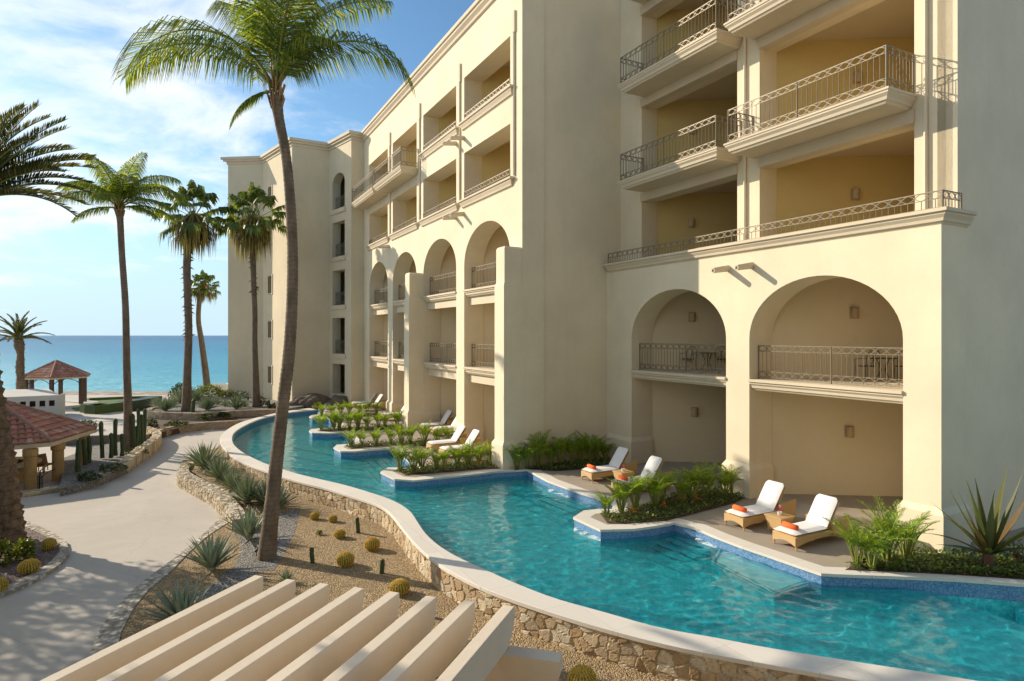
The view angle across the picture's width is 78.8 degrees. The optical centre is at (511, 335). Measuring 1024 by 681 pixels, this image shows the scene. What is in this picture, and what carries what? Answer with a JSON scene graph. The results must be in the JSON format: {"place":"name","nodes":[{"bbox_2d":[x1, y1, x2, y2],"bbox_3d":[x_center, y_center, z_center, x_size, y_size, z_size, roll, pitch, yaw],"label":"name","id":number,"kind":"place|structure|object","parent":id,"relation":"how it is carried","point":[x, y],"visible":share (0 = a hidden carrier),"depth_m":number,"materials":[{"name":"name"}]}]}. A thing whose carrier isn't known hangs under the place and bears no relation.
{"place":"outdoors","nodes":[
{"label":"outdoors","id":0,"kind":"place"},
{"bbox_2d":[0,412,226,680],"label":"path","id":1,"kind":"structure","parent":0,"point":[124,536],"depth_m":18.23,"materials":[{"name":"concrete"}]},
{"bbox_2d":[0,520,68,597],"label":"curved edging","id":2,"kind":"object","parent":1,"relation":"on","point":[57,561],"visible":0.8,"depth_m":16.32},
{"bbox_2d":[0,527,59,583],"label":"pink gravel bed","id":3,"kind":"object","parent":2,"relation":"in","point":[10,573],"visible":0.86,"depth_m":16.92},
{"bbox_2d":[0,538,15,566],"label":"shrub","id":4,"kind":"object","parent":3,"relation":"on","point":[4,548],"visible":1,"depth_m":16.49,"materials":[{"name":"green plant"}]},
{"bbox_2d":[12,536,36,560],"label":"shrub","id":5,"kind":"object","parent":3,"relation":"on","point":[19,552],"visible":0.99,"depth_m":16.85,"materials":[{"name":"green plant"}]},
{"bbox_2d":[16,558,40,574],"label":"barrel cactus","id":6,"kind":"object","parent":3,"relation":"on","point":[27,566],"visible":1,"depth_m":15.82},
{"bbox_2d":[40,537,57,549],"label":"barrel cactus","id":7,"kind":"object","parent":3,"relation":"on","point":[49,543],"visible":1,"depth_m":17.57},
{"bbox_2d":[0,99,100,544],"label":"date palm","id":8,"kind":"object","parent":3,"relation":"on","point":[13,522],"visible":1,"depth_m":18.25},
{"bbox_2d":[5,400,97,489],"bbox_3d":[-22.350,4.630,26.850,7.079,3.939,7.422,0,0,0],"label":"pool bar","id":9,"kind":"object","parent":1,"relation":"on","point":[33,430],"visible":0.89,"depth_m":26.16,"materials":[{"name":"tile"}]},
{"bbox_2d":[21,426,161,497],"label":"planter wall","id":10,"kind":"structure","parent":1,"relation":"on","point":[136,456],"depth_m":29.41,"materials":[{"name":"stone"}]},
{"bbox_2d":[66,434,119,445],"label":"garden wall","id":11,"kind":"structure","parent":1,"relation":"on","point":[95,439],"depth_m":34.84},
{"bbox_2d":[60,440,146,495],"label":"cactus planter soil","id":12,"kind":"structure","parent":1,"relation":"on","point":[70,483],"depth_m":26.72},
{"bbox_2d":[75,438,81,471],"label":"column cactus","id":13,"kind":"object","parent":12,"relation":"on","point":[78,455],"depth_m":26.26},
{"bbox_2d":[76,470,103,481],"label":"shrub","id":14,"kind":"object","parent":12,"relation":"on","point":[80,477],"visible":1,"depth_m":24.92,"materials":[{"name":"green plant"}]},
{"bbox_2d":[98,421,104,457],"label":"column cactus","id":15,"kind":"object","parent":12,"relation":"on","point":[101,439],"depth_m":29.18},
{"bbox_2d":[98,462,127,472],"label":"shrub","id":16,"kind":"object","parent":12,"relation":"on","point":[103,467],"visible":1,"depth_m":26.60,"materials":[{"name":"green plant"}]},
{"bbox_2d":[113,418,117,455],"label":"column cactus","id":17,"kind":"object","parent":12,"relation":"on","point":[115,423],"depth_m":29.82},
{"bbox_2d":[55,151,190,450],"bbox_3d":[-19.780,-1.333,31.474,5.538,15.748,5.377,0,0,45],"label":"coconut palm","id":18,"kind":"object","parent":12,"relation":"on","point":[118,190],"visible":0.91,"depth_m":31.34,"materials":[{"name":"green plant"}]},
{"bbox_2d":[131,414,135,449],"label":"column cactus","id":19,"kind":"object","parent":12,"relation":"on","point":[133,431],"depth_m":31.37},
{"bbox_2d":[90,518,227,655],"bbox_3d":[-8.467,6.100,15.155,1.278,0.200,10.946,0,0,-15],"label":"cobble edging","id":20,"kind":"object","parent":1,"relation":"on","point":[110,630],"visible":0.52,"depth_m":13.89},
{"bbox_2d":[146,419,249,439],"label":"path wall","id":21,"kind":"structure","parent":1,"relation":"on","point":[207,425],"depth_m":40.07,"materials":[{"name":"stone"}]},
{"bbox_2d":[148,416,260,437],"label":"narrow bed soil","id":22,"kind":"structure","parent":1,"relation":"on","point":[163,422],"depth_m":41.81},
{"bbox_2d":[176,461,244,529],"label":"terrace wall","id":23,"kind":"structure","parent":1,"relation":"on","point":[202,489],"depth_m":22.70,"materials":[{"name":"stone"}]},
{"bbox_2d":[146,406,275,421],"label":"raised planter wall","id":24,"kind":"structure","parent":1,"relation":"on","point":[151,413],"depth_m":43.43,"materials":[{"name":"stone"}]},
{"bbox_2d":[0,336,227,390],"bbox_3d":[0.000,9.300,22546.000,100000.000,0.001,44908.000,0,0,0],"label":"sea","id":25,"kind":"structure","parent":0,"point":[156,363],"depth_m":240.19,"materials":[{"name":"liquid"}]},
{"bbox_2d":[54,391,205,394],"bbox_3d":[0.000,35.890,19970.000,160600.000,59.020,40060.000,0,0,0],"label":"ground","id":26,"kind":"structure","parent":0,"point":[118,392],"depth_m":71.18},
{"bbox_2d":[65,395,175,411],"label":"promenade","id":27,"kind":"structure","parent":26,"relation":"on","point":[71,397],"depth_m":64.52,"materials":[{"name":"concrete"}]},
{"bbox_2d":[0,310,52,388],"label":"date palm","id":28,"kind":"object","parent":27,"relation":"on","point":[19,330],"visible":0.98,"depth_m":49.79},
{"bbox_2d":[3,388,64,415],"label":"service building","id":29,"kind":"structure","parent":27,"relation":"on","point":[47,399],"depth_m":46.67,"materials":[{"name":"white paint"}]},
{"bbox_2d":[25,360,97,408],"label":"gazebo","id":30,"kind":"object","parent":27,"relation":"on","point":[52,371],"visible":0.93,"depth_m":55.29,"materials":[{"name":"tile"}]},
{"bbox_2d":[72,398,123,411],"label":"lawn","id":31,"kind":"structure","parent":27,"relation":"on","point":[76,409],"depth_m":59.35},
{"bbox_2d":[80,396,161,413],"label":"hedge","id":32,"kind":"object","parent":31,"relation":"on","point":[102,408],"visible":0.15,"depth_m":49.91,"materials":[{"name":"green plant"}]},
{"bbox_2d":[191,269,221,388],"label":"fan palm","id":33,"kind":"object","parent":27,"relation":"on","point":[202,290],"visible":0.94,"depth_m":59.78,"materials":[{"name":"green plant"}]},
{"bbox_2d":[293,393,330,408],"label":"boulder","id":34,"kind":"object","parent":27,"relation":"on","point":[308,400],"visible":0.41,"depth_m":48.02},
{"bbox_2d":[326,395,347,405],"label":"boulder","id":35,"kind":"object","parent":27,"relation":"on","point":[339,399],"visible":0.27,"depth_m":47.66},
{"bbox_2d":[220,0,1023,552],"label":"hotel building","id":36,"kind":"structure","parent":26,"relation":"on","point":[520,222],"depth_m":25.34,"materials":[{"name":"beige paint"}]},
{"bbox_2d":[855,350,879,380],"bbox_3d":[11.518,0.954,20.160,0.586,0.992,0.607,0,0,-10],"label":"balcony chair","id":37,"kind":"object","parent":36,"relation":"on","point":[866,365],"visible":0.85,"depth_m":19.99,"materials":[{"name":"metal"}]},
{"bbox_2d":[153,390,304,412],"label":"raised bed soil","id":38,"kind":"structure","parent":0,"point":[215,409],"depth_m":46.64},
{"bbox_2d":[150,396,179,410],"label":"agave","id":39,"kind":"object","parent":38,"relation":"on","point":[164,405],"visible":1,"depth_m":44.38,"materials":[{"name":"green plant"}]},
{"bbox_2d":[150,179,233,411],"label":"fan palm","id":40,"kind":"object","parent":38,"relation":"on","point":[192,231],"visible":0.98,"depth_m":44.15,"materials":[{"name":"green plant"}]},
{"bbox_2d":[195,393,222,409],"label":"agave","id":41,"kind":"object","parent":38,"relation":"on","point":[208,404],"visible":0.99,"depth_m":44.85,"materials":[{"name":"green plant"}]},
{"bbox_2d":[194,383,227,397],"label":"shrub","id":42,"kind":"object","parent":38,"relation":"on","point":[208,389],"visible":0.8,"depth_m":53.41,"materials":[{"name":"green plant"}]},
{"bbox_2d":[219,392,252,408],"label":"agave","id":43,"kind":"object","parent":38,"relation":"on","point":[236,403],"visible":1,"depth_m":45.68,"materials":[{"name":"green plant"}]},
{"bbox_2d":[213,182,286,407],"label":"fan palm","id":44,"kind":"object","parent":38,"relation":"on","point":[255,235],"visible":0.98,"depth_m":46.58,"materials":[{"name":"green plant"}]},
{"bbox_2d":[0,0,474,335],"label":"sky","id":45,"kind":"structure","parent":0,"point":[62,54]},
{"bbox_2d":[119,448,672,680],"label":"gravel garden","id":46,"kind":"object","parent":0,"point":[362,570],"visible":0.2,"depth_m":15.62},
{"bbox_2d":[138,574,226,620],"bbox_3d":[-6.872,5.543,12.994,1.820,0.997,1.626,-5,2,-40],"label":"agave","id":47,"kind":"object","parent":46,"relation":"on","point":[179,602],"visible":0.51,"depth_m":12.90,"materials":[{"name":"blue plant"}]},
{"bbox_2d":[173,528,247,570],"bbox_3d":[-7.736,5.532,15.939,1.856,1.017,1.659,0,0,0],"label":"agave","id":48,"kind":"object","parent":46,"relation":"on","point":[212,554],"visible":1,"depth_m":15.94,"materials":[{"name":"green plant"}]},
{"bbox_2d":[195,509,299,601],"bbox_3d":[-7.420,6.016,18.181,2.472,0.001,9.569,0,0,-20],"label":"grey gravel bed","id":49,"kind":"object","parent":46,"relation":"on","point":[248,564],"visible":0.54,"depth_m":16.72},
{"bbox_2d":[221,506,263,539],"bbox_3d":[-7.874,5.535,18.454,1.659,1.017,1.856,-1,-3,-11],"label":"agave","id":50,"kind":"object","parent":49,"relation":"on","point":[248,528],"visible":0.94,"depth_m":18.33,"materials":[{"name":"green plant"}]},
{"bbox_2d":[189,447,312,519],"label":"terrace soil","id":51,"kind":"structure","parent":46,"relation":"on","point":[300,502],"depth_m":22.82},
{"bbox_2d":[178,441,231,467],"bbox_3d":[-13.230,5.084,26.777,2.255,1.285,2.512,0,0,0],"label":"agave","id":52,"kind":"object","parent":51,"relation":"on","point":[199,459],"visible":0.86,"depth_m":26.57,"materials":[{"name":"green plant"}]},
{"bbox_2d":[193,453,246,478],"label":"agave","id":53,"kind":"object","parent":51,"relation":"on","point":[215,468],"visible":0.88,"depth_m":24.72,"materials":[{"name":"green plant"}]},
{"bbox_2d":[208,466,256,489],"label":"agave","id":54,"kind":"object","parent":51,"relation":"on","point":[231,478],"visible":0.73,"depth_m":23.34,"materials":[{"name":"green plant"}]},
{"bbox_2d":[216,470,266,502],"bbox_3d":[-9.200,5.307,21.868,2.086,1.151,2.204,6,1,-4],"label":"agave","id":55,"kind":"object","parent":51,"relation":"on","point":[245,485],"visible":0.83,"depth_m":21.69,"materials":[{"name":"green plant"}]},
{"bbox_2d":[235,478,291,504],"bbox_3d":[-8.591,5.400,21.831,2.131,1.091,1.914,1,-3,0],"label":"agave","id":56,"kind":"object","parent":51,"relation":"on","point":[260,491],"visible":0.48,"depth_m":21.57,"materials":[{"name":"green plant"}]},
{"bbox_2d":[257,484,299,508],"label":"agave","id":57,"kind":"object","parent":51,"relation":"on","point":[283,501],"visible":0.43,"depth_m":21.53,"materials":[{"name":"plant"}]},
{"bbox_2d":[109,0,415,560],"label":"coconut palm","id":58,"kind":"object","parent":46,"relation":"on","point":[270,34],"visible":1,"depth_m":17.03,"materials":[{"name":"green plant"}]},
{"bbox_2d":[40,575,562,680],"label":"pergola","id":59,"kind":"object","parent":46,"relation":"on","point":[248,629],"visible":1,"depth_m":7.81,"materials":[{"name":"paint"}]},
{"bbox_2d":[336,551,354,566],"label":"barrel cactus","id":60,"kind":"object","parent":46,"relation":"on","point":[345,559],"visible":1,"depth_m":16.18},
{"bbox_2d":[364,537,379,551],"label":"barrel cactus","id":61,"kind":"object","parent":46,"relation":"on","point":[371,544],"visible":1,"depth_m":17.37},
{"bbox_2d":[388,578,410,595],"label":"barrel cactus","id":62,"kind":"object","parent":46,"relation":"on","point":[400,586],"visible":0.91,"depth_m":14.40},
{"bbox_2d":[567,664,597,680],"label":"barrel cactus","id":63,"kind":"object","parent":46,"relation":"on","point":[580,672],"visible":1,"depth_m":10.56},
{"bbox_2d":[309,406,1023,620],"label":"pool deck","id":64,"kind":"structure","parent":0,"point":[822,560],"depth_m":17.58,"materials":[{"name":"stone"}]},
{"bbox_2d":[322,426,395,431],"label":"bed soil","id":65,"kind":"structure","parent":64,"relation":"on","point":[330,430],"depth_m":35.66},
{"bbox_2d":[345,406,369,427],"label":"areca palm","id":66,"kind":"object","parent":65,"relation":"on","point":[357,419],"visible":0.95,"depth_m":35.79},
{"bbox_2d":[322,423,404,430],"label":"ground cover","id":67,"kind":"object","parent":65,"relation":"on","point":[362,427],"visible":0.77,"depth_m":35.88,"materials":[{"name":"green plant"}]},
{"bbox_2d":[347,440,431,448],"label":"bed soil","id":68,"kind":"structure","parent":64,"relation":"on","point":[407,443],"depth_m":30.76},
{"bbox_2d":[337,428,363,446],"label":"areca palm","id":69,"kind":"object","parent":68,"relation":"on","point":[350,436],"visible":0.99,"depth_m":29.98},
{"bbox_2d":[346,437,451,447],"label":"ground cover","id":70,"kind":"object","parent":68,"relation":"on","point":[420,442],"visible":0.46,"depth_m":30.79,"materials":[{"name":"green plant"}]},
{"bbox_2d":[409,419,438,443],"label":"areca palm","id":71,"kind":"object","parent":68,"relation":"on","point":[422,431],"visible":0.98,"depth_m":30.87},
{"bbox_2d":[390,421,416,444],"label":"areca palm","id":72,"kind":"object","parent":64,"relation":"on","point":[399,431],"visible":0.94,"depth_m":30.53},
{"bbox_2d":[419,410,453,427],"bbox_3d":[-4.157,4.841,35.341,2.060,1.106,0.840,0,0,-28],"label":"sun lounger","id":73,"kind":"object","parent":64,"relation":"on","point":[447,419],"visible":0.58,"depth_m":35.29,"materials":[{"name":"fabric"}]},
{"bbox_2d":[426,425,468,452],"bbox_3d":[-2.955,4.841,29.418,2.060,1.106,0.840,0,0,-28],"label":"sun lounger","id":74,"kind":"object","parent":64,"relation":"on","point":[459,435],"visible":0.83,"depth_m":29.27,"materials":[{"name":"fabric"}]},
{"bbox_2d":[439,429,487,454],"bbox_3d":[-2.209,4.841,28.003,2.060,1.106,0.840,0,0,-28],"label":"sun lounger","id":75,"kind":"object","parent":64,"relation":"on","point":[475,434],"visible":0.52,"depth_m":28.00,"materials":[{"name":"fabric"}]},
{"bbox_2d":[396,460,609,474],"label":"bed soil","id":76,"kind":"structure","parent":64,"relation":"on","point":[492,467],"depth_m":25.21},
{"bbox_2d":[380,443,419,471],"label":"areca palm","id":77,"kind":"object","parent":76,"relation":"on","point":[396,451],"visible":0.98,"depth_m":24.54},
{"bbox_2d":[396,448,430,471],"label":"areca palm","id":78,"kind":"object","parent":76,"relation":"on","point":[413,463],"visible":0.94,"depth_m":24.58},
{"bbox_2d":[404,442,438,469],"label":"areca palm","id":79,"kind":"object","parent":76,"relation":"on","point":[423,458],"visible":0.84,"depth_m":25.04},
{"bbox_2d":[447,443,472,466],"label":"areca palm","id":80,"kind":"object","parent":76,"relation":"on","point":[458,455],"visible":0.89,"depth_m":25.40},
{"bbox_2d":[452,438,482,465],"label":"areca palm","id":81,"kind":"object","parent":76,"relation":"on","point":[467,454],"visible":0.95,"depth_m":25.59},
{"bbox_2d":[400,456,610,474],"bbox_3d":[-0.145,5.247,25.881,9.148,0.294,2.820,0,0,-7],"label":"ground cover","id":82,"kind":"object","parent":76,"relation":"on","point":[551,466],"visible":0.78,"depth_m":25.36,"materials":[{"name":"green plant"}]},
{"bbox_2d":[502,444,527,468],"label":"areca palm","id":83,"kind":"object","parent":76,"relation":"on","point":[516,456],"visible":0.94,"depth_m":25.08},
{"bbox_2d":[509,441,542,468],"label":"areca palm","id":84,"kind":"object","parent":76,"relation":"on","point":[528,453],"visible":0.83,"depth_m":25.15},
{"bbox_2d":[519,429,557,467],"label":"areca palm","id":85,"kind":"object","parent":76,"relation":"on","point":[544,447],"visible":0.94,"depth_m":25.40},
{"bbox_2d":[545,432,575,463],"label":"areca palm","id":86,"kind":"object","parent":76,"relation":"on","point":[564,447],"visible":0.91,"depth_m":25.69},
{"bbox_2d":[559,438,584,463],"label":"areca palm","id":87,"kind":"object","parent":76,"relation":"on","point":[571,450],"visible":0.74,"depth_m":25.94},
{"bbox_2d":[570,432,598,462],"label":"areca palm","id":88,"kind":"object","parent":76,"relation":"on","point":[583,449],"visible":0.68,"depth_m":26.19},
{"bbox_2d":[574,430,608,461],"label":"areca palm","id":89,"kind":"object","parent":76,"relation":"on","point":[586,442],"visible":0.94,"depth_m":26.19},
{"bbox_2d":[590,434,612,461],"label":"areca palm","id":90,"kind":"object","parent":76,"relation":"on","point":[596,455],"visible":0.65,"depth_m":26.42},
{"bbox_2d":[581,446,637,482],"bbox_3d":[3.659,4.841,23.523,2.060,1.106,0.840,0,0,-28],"label":"sun lounger","id":91,"kind":"object","parent":64,"relation":"on","point":[619,457],"visible":0.89,"depth_m":23.44,"materials":[{"name":"fabric"}]},
{"bbox_2d":[220,408,1023,680],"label":"swimming pool","id":92,"kind":"structure","parent":64,"relation":"in","point":[668,654],"depth_m":11.96,"materials":[{"name":"stone"}]},
{"bbox_2d":[232,411,1023,680],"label":"pool water","id":93,"kind":"structure","parent":92,"relation":"in","point":[524,531],"depth_m":14.27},
{"bbox_2d":[611,456,671,491],"bbox_3d":[4.503,4.841,21.707,2.060,1.106,0.840,0,0,-28],"label":"sun lounger","id":94,"kind":"object","parent":64,"relation":"on","point":[653,463],"visible":0.35,"depth_m":21.78,"materials":[{"name":"fabric"}]},
{"bbox_2d":[600,488,742,523],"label":"bed soil","id":95,"kind":"structure","parent":64,"relation":"on","point":[670,518],"depth_m":19.17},
{"bbox_2d":[591,489,621,514],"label":"areca palm","id":96,"kind":"object","parent":95,"relation":"on","point":[606,501],"visible":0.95,"depth_m":18.58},
{"bbox_2d":[600,478,641,513],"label":"areca palm","id":97,"kind":"object","parent":95,"relation":"on","point":[624,495],"visible":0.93,"depth_m":18.83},
{"bbox_2d":[611,472,656,510],"bbox_3d":[3.770,4.751,19.251,1.432,1.291,1.425,0,0,12],"label":"areca palm","id":98,"kind":"object","parent":95,"relation":"on","point":[637,489],"visible":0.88,"depth_m":19.10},
{"bbox_2d":[636,467,677,507],"bbox_3d":[4.433,4.801,19.409,1.314,1.190,1.320,0,0,-9],"label":"areca palm","id":99,"kind":"object","parent":95,"relation":"on","point":[653,494],"visible":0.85,"depth_m":19.42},
{"bbox_2d":[643,469,682,504],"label":"areca palm","id":100,"kind":"object","parent":95,"relation":"on","point":[670,478],"visible":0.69,"depth_m":19.70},
{"bbox_2d":[600,483,744,522],"bbox_3d":[5.435,5.251,19.891,6.717,0.283,1.956,0,0,-37],"label":"ground cover","id":101,"kind":"object","parent":95,"relation":"on","point":[668,507],"visible":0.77,"depth_m":19.29,"materials":[{"name":"green plant"}]},
{"bbox_2d":[667,473,700,502],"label":"areca palm","id":102,"kind":"object","parent":95,"relation":"on","point":[682,489],"visible":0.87,"depth_m":20.02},
{"bbox_2d":[670,466,718,498],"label":"areca palm","id":103,"kind":"object","parent":95,"relation":"on","point":[693,492],"visible":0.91,"depth_m":20.27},
{"bbox_2d":[683,458,728,497],"bbox_3d":[6.388,4.775,20.580,1.371,1.242,1.378,0,0,-24],"label":"areca palm","id":104,"kind":"object","parent":95,"relation":"on","point":[706,482],"visible":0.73,"depth_m":20.62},
{"bbox_2d":[713,466,744,496],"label":"areca palm","id":105,"kind":"object","parent":95,"relation":"on","point":[726,480],"visible":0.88,"depth_m":20.70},
{"bbox_2d":[724,480,795,530],"bbox_3d":[7.121,4.841,17.944,2.060,1.106,0.840,0,0,-28],"label":"sun lounger","id":106,"kind":"object","parent":64,"relation":"on","point":[770,497],"visible":0.88,"depth_m":17.87,"materials":[{"name":"fabric"}]},
{"bbox_2d":[764,511,794,530],"bbox_3d":[7.332,5.157,17.072,0.560,0.475,0.560,0,0,-28],"label":"side table","id":107,"kind":"object","parent":64,"relation":"on","point":[774,519],"visible":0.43,"depth_m":16.96,"materials":[{"name":"wicker"}]},
{"bbox_2d":[773,494,849,550],"bbox_3d":[7.831,4.841,16.340,2.060,1.106,0.840,0,0,-28],"label":"sun lounger","id":108,"kind":"object","parent":64,"relation":"on","point":[814,525],"visible":0.88,"depth_m":16.22,"materials":[{"name":"fabric"}]},
{"bbox_2d":[845,553,1023,578],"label":"bed soil","id":109,"kind":"structure","parent":64,"relation":"on","point":[941,572],"depth_m":14.21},
{"bbox_2d":[822,512,892,565],"bbox_3d":[8.059,4.837,14.593,1.479,1.118,1.317,0,0,41],"label":"areca palm","id":110,"kind":"object","parent":109,"relation":"on","point":[853,531],"visible":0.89,"depth_m":14.59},
{"bbox_2d":[843,529,897,569],"bbox_3d":[8.277,4.891,14.335,1.275,1.010,1.033,0,0,-34],"label":"areca palm","id":111,"kind":"object","parent":109,"relation":"on","point":[874,548],"visible":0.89,"depth_m":14.29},
{"bbox_2d":[840,494,932,563],"bbox_3d":[8.824,4.648,14.592,1.654,1.498,1.662,0,0,-29],"label":"areca palm","id":112,"kind":"object","parent":109,"relation":"on","point":[888,523],"visible":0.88,"depth_m":14.66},
{"bbox_2d":[873,509,940,559],"bbox_3d":[9.502,4.808,14.964,1.557,1.177,1.386,0,0,-2],"label":"areca palm","id":113,"kind":"object","parent":109,"relation":"on","point":[906,548],"visible":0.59,"depth_m":14.87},
{"bbox_2d":[845,543,1023,577],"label":"ground cover","id":114,"kind":"object","parent":109,"relation":"on","point":[944,556],"visible":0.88,"depth_m":14.44,"materials":[{"name":"green plant"}]},
{"bbox_2d":[927,464,1023,567],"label":"agave","id":115,"kind":"object","parent":109,"relation":"on","point":[990,534],"visible":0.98,"depth_m":14.36,"materials":[{"name":"green plant"}]},
{"bbox_2d":[1004,539,1023,563],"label":"shrub","id":116,"kind":"object","parent":109,"relation":"on","point":[1016,557],"visible":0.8,"depth_m":14.53,"materials":[{"name":"green plant"}]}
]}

